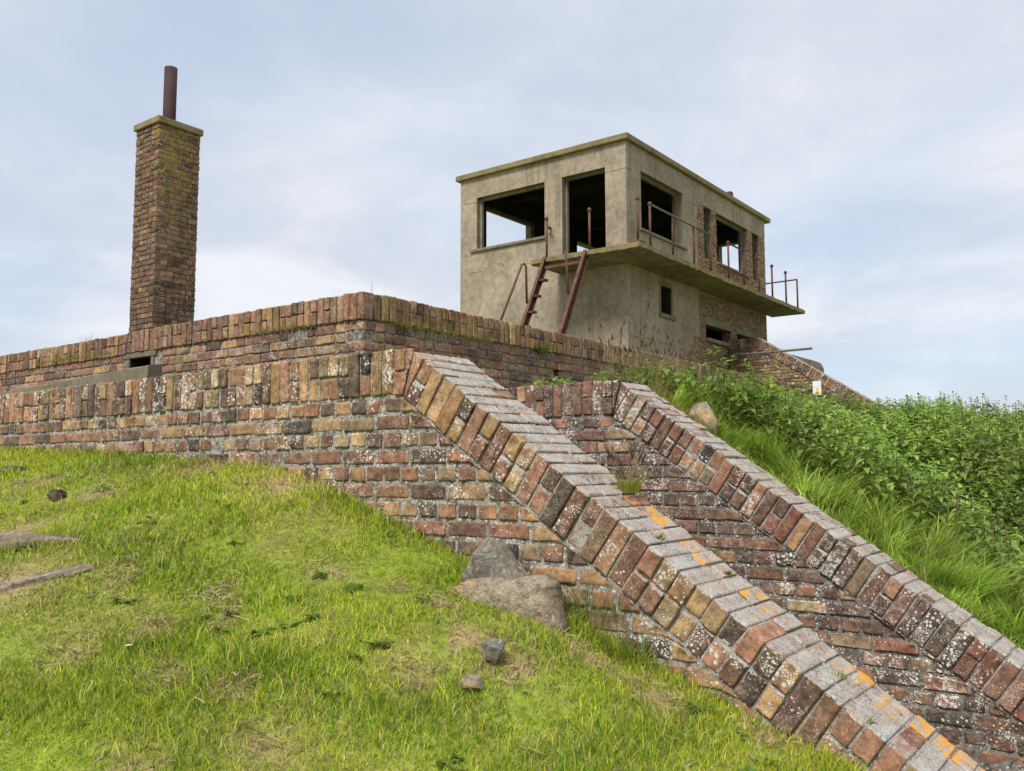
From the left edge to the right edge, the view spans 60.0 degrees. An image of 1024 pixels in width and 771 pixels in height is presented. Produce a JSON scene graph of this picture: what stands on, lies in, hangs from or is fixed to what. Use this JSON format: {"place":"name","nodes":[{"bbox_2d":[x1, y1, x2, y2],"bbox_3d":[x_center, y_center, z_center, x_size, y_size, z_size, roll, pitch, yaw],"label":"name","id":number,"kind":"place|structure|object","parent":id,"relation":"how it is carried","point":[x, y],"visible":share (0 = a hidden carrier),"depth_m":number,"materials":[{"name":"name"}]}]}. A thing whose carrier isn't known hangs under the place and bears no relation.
{"place":"outdoors","nodes":[
{"label":"outdoors","id":0,"kind":"place"},
{"bbox_2d":[0,404,1023,770],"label":"ground","id":1,"kind":"structure","parent":0,"point":[356,576],"depth_m":3.03,"materials":[{"name":"green plant"}]},
{"bbox_2d":[0,465,33,472],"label":"stone","id":2,"kind":"object","parent":1,"relation":"on","point":[17,468],"visible":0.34,"depth_m":5.56,"materials":[{"name":"grey stone"}]},
{"bbox_2d":[11,480,25,485],"bbox_3d":[-2.923,0.584,5.267,0.076,0.048,0.101,0,-5,1],"label":"stone","id":3,"kind":"object","parent":1,"relation":"on","point":[15,482],"visible":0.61,"depth_m":5.23,"materials":[{"name":"grey stone"}]},
{"bbox_2d":[0,532,85,552],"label":"timber","id":4,"kind":"object","parent":1,"relation":"on","point":[21,540],"visible":0.63,"depth_m":3.68,"materials":[{"name":"wood"}]},
{"bbox_2d":[0,563,94,591],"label":"timber","id":5,"kind":"object","parent":1,"relation":"on","point":[37,578],"visible":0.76,"depth_m":3.41,"materials":[{"name":"wood"}]},
{"bbox_2d":[47,489,66,502],"bbox_3d":[-2.300,0.567,4.483,0.092,0.086,0.103,3,-6,-26],"label":"stone","id":6,"kind":"object","parent":1,"relation":"on","point":[54,494],"visible":0.84,"depth_m":4.44,"materials":[{"name":"grey stone"}]},
{"bbox_2d":[0,448,835,770],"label":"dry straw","id":7,"kind":"object","parent":1,"relation":"on","point":[14,526],"visible":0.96,"depth_m":3.09,"materials":[{"name":"plant"}]},
{"bbox_2d":[0,291,861,405],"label":"brick bunker","id":8,"kind":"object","parent":1,"relation":"on","point":[357,322],"visible":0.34,"depth_m":7.79,"materials":[{"name":"brick"}]},
{"bbox_2d":[33,349,108,364],"bbox_3d":[-4.529,-0.301,9.004,1.595,0.068,0.178,-4,-7,37],"label":"hanging weed","id":9,"kind":"object","parent":8,"relation":"attached to","point":[88,355],"visible":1,"depth_m":9.01,"materials":[{"name":"green plant"}]},
{"bbox_2d":[129,66,203,331],"bbox_3d":[-5.102,-2.285,13.053,0.668,4.950,0.739,-4,-7,37],"label":"chimney","id":10,"kind":"object","parent":8,"relation":"on","point":[164,250],"visible":0.73,"depth_m":12.84,"materials":[{"name":"brick"}]},
{"bbox_2d":[245,319,319,335],"bbox_3d":[-1.877,-0.468,7.009,0.922,0.070,0.201,-4,-7,37],"label":"hanging weed","id":11,"kind":"object","parent":8,"relation":"attached to","point":[282,327],"visible":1,"depth_m":7.01,"materials":[{"name":"green plant"}]},
{"bbox_2d":[388,318,493,342],"bbox_3d":[-0.537,-0.450,7.164,0.141,0.060,1.296,-4,-7,37],"label":"hanging weed","id":12,"kind":"object","parent":8,"relation":"attached to","point":[419,326],"visible":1,"depth_m":7.07,"materials":[{"name":"green plant"}]},
{"bbox_2d":[531,341,553,352],"bbox_3d":[0.291,-0.360,8.239,0.368,0.101,0.354,-3,-6,27],"label":"fern clump","id":13,"kind":"object","parent":8,"relation":"attached to","point":[541,350],"visible":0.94,"depth_m":8.22,"materials":[{"name":"green plant"}]},
{"bbox_2d":[459,673,484,689],"bbox_3d":[-0.126,0.978,2.905,0.085,0.061,0.059,4,-7,-36],"label":"stone","id":14,"kind":"object","parent":1,"relation":"on","point":[473,678],"visible":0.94,"depth_m":2.89,"materials":[{"name":"stone"}]},
{"bbox_2d":[480,637,504,664],"bbox_3d":[-0.060,0.898,2.991,0.076,0.094,0.068,-4,-7,37],"label":"stone","id":15,"kind":"object","parent":1,"relation":"on","point":[492,649],"visible":1,"depth_m":2.97,"materials":[{"name":"grey stone"}]},
{"bbox_2d":[0,348,985,770],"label":"wing wall","id":16,"kind":"structure","parent":1,"relation":"on","point":[462,454],"depth_m":3.83,"materials":[{"name":"brick"}]},
{"bbox_2d":[601,443,658,492],"bbox_3d":[0.498,0.347,3.757,0.280,0.212,0.278,-4,-7,37],"label":"grass tuft","id":17,"kind":"object","parent":16,"relation":"on","point":[630,485],"visible":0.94,"depth_m":3.73,"materials":[{"name":"green plant"}]},
{"bbox_2d":[653,533,666,540],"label":"grass sprig","id":18,"kind":"object","parent":16,"relation":"on","point":[660,537],"depth_m":3.43,"materials":[{"name":"green plant"}]},
{"bbox_2d":[829,666,851,679],"bbox_3d":[1.132,0.986,3.062,0.119,0.042,0.107,2,-6,-17],"label":"grass sprig","id":19,"kind":"object","parent":16,"relation":"on","point":[838,675],"depth_m":3.04,"materials":[{"name":"plant"}]},
{"bbox_2d":[864,716,877,724],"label":"grass sprig","id":20,"kind":"object","parent":16,"relation":"on","point":[870,721],"depth_m":2.85,"materials":[{"name":"green plant"}]},
{"bbox_2d":[462,537,528,581],"bbox_3d":[-0.080,0.806,3.610,0.290,0.378,0.145,-4,-7,37],"label":"wedge stone","id":21,"kind":"object","parent":1,"relation":"on","point":[493,558],"visible":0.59,"depth_m":3.58,"materials":[{"name":"grey stone"}]},
{"bbox_2d":[453,574,568,634],"bbox_3d":[-0.029,0.930,3.479,0.560,0.384,0.250,-4,-7,37],"label":"boulder","id":22,"kind":"object","parent":1,"relation":"on","point":[540,597],"visible":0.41,"depth_m":3.36,"materials":[{"name":"stone"}]},
{"bbox_2d":[561,579,628,619],"bbox_3d":[0.123,0.815,3.546,0.885,0.172,0.315,-4,-7,37],"label":"grass tuft","id":23,"kind":"object","parent":1,"relation":"on","point":[590,601],"visible":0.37,"depth_m":3.41,"materials":[{"name":"green plant"}]},
{"bbox_2d":[572,318,660,380],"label":"seeding grass","id":24,"kind":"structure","parent":1,"relation":"on","point":[639,346],"depth_m":6.83,"materials":[{"name":"plant"}]},
{"bbox_2d":[581,622,669,664],"bbox_3d":[0.409,0.947,3.307,0.426,0.142,0.298,-1,-6,8],"label":"grass tuft","id":25,"kind":"object","parent":1,"relation":"on","point":[630,654],"visible":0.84,"depth_m":3.27,"materials":[{"name":"green plant"}]},
{"bbox_2d":[456,132,804,369],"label":"control tower","id":26,"kind":"structure","parent":1,"relation":"on","point":[653,230],"depth_m":23.00,"materials":[{"name":"concrete"}]},
{"bbox_2d":[486,207,531,237],"bbox_3d":[-0.108,-4.152,25.468,0.080,1.443,2.246,-4,-7,37],"label":"window frame","id":27,"kind":"structure","parent":26,"relation":"in","point":[487,209],"depth_m":25.67,"materials":[{"name":"concrete"}]},
{"bbox_2d":[480,184,544,247],"bbox_3d":[0.045,-4.388,23.230,2.206,1.402,0.080,-4,-7,37],"label":"window frame","id":28,"kind":"structure","parent":26,"relation":"in","point":[483,200],"depth_m":23.77,"materials":[{"name":"concrete"}]},
{"bbox_2d":[500,249,588,333],"bbox_3d":[0.663,-1.340,19.625,1.322,3.546,1.954,-4,-7,37],"label":"steel stair","id":29,"kind":"object","parent":26,"relation":"attached to","point":[540,279],"visible":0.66,"depth_m":19.94,"materials":[{"name":"brown metal"}]},
{"bbox_2d":[641,175,678,243],"bbox_3d":[3.683,-4.434,22.593,0.080,1.443,2.256,-4,-7,37],"label":"window frame","id":30,"kind":"structure","parent":26,"relation":"in","point":[643,178],"depth_m":23.39,"materials":[{"name":"concrete"}]},
{"bbox_2d":[659,280,672,315],"bbox_3d":[3.856,-2.185,22.352,0.062,0.816,0.740,-4,-7,37],"label":"window frame","id":31,"kind":"structure","parent":26,"relation":"in","point":[662,283],"depth_m":22.35,"materials":[{"name":"concrete"}]},
{"bbox_2d":[716,216,742,271],"bbox_3d":[6.329,-4.096,26.105,0.080,1.428,2.216,-4,-7,37],"label":"window frame","id":32,"kind":"structure","parent":26,"relation":"in","point":[740,231],"depth_m":26.90,"materials":[{"name":"concrete"}]},
{"bbox_2d":[606,336,680,396],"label":"seeding grass","id":33,"kind":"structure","parent":1,"relation":"on","point":[653,384],"depth_m":6.19,"materials":[{"name":"plant"}]},
{"bbox_2d":[623,332,707,389],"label":"seeding grass","id":34,"kind":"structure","parent":1,"relation":"on","point":[656,356],"depth_m":6.76,"materials":[{"name":"green plant"}]},
{"bbox_2d":[688,402,719,433],"bbox_3d":[1.303,0.222,5.914,0.225,0.228,0.287,-4,-7,37],"label":"boulder","id":35,"kind":"object","parent":1,"relation":"on","point":[708,418],"visible":0.54,"depth_m":5.80,"materials":[{"name":"stone"}]},
{"bbox_2d":[505,379,1023,770],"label":"wing wall","id":36,"kind":"structure","parent":1,"relation":"on","point":[951,672],"depth_m":4.84,"materials":[{"name":"brick"}]},
{"bbox_2d":[723,347,811,369],"bbox_3d":[6.793,0.103,23.553,2.425,2.045,0.112,-4,-7,37],"label":"barrier pipe","id":37,"kind":"object","parent":1,"relation":"on","point":[775,351],"visible":0.69,"depth_m":23.61,"materials":[{"name":"metal"}]},
{"bbox_2d":[520,345,1023,607],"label":"nettles","id":38,"kind":"object","parent":1,"relation":"on","point":[916,432],"visible":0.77,"depth_m":6.65,"materials":[{"name":"green plant"}]},
{"bbox_2d":[521,371,1023,649],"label":"long grass","id":39,"kind":"structure","parent":1,"relation":"on","point":[951,576],"depth_m":5.38,"materials":[{"name":"green plant"}]},
{"bbox_2d":[729,337,878,405],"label":"wing wall","id":40,"kind":"structure","parent":1,"relation":"on","point":[805,372],"depth_m":24.32,"materials":[{"name":"brown brick"}]},
{"bbox_2d":[813,375,821,397],"bbox_3d":[4.811,0.274,13.960,0.130,0.890,0.040,-4,-7,37],"label":"warning sign","id":41,"kind":"object","parent":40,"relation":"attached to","point":[817,385],"visible":0.52,"depth_m":13.97,"materials":[{"name":"white metal"}]},
{"bbox_2d":[790,354,823,372],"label":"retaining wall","id":42,"kind":"structure","parent":1,"relation":"on","point":[817,365],"depth_m":26.12,"materials":[{"name":"grey concrete"}]},
{"bbox_2d":[0,0,1023,417],"label":"sky","id":43,"kind":"structure","parent":0,"point":[880,143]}
]}

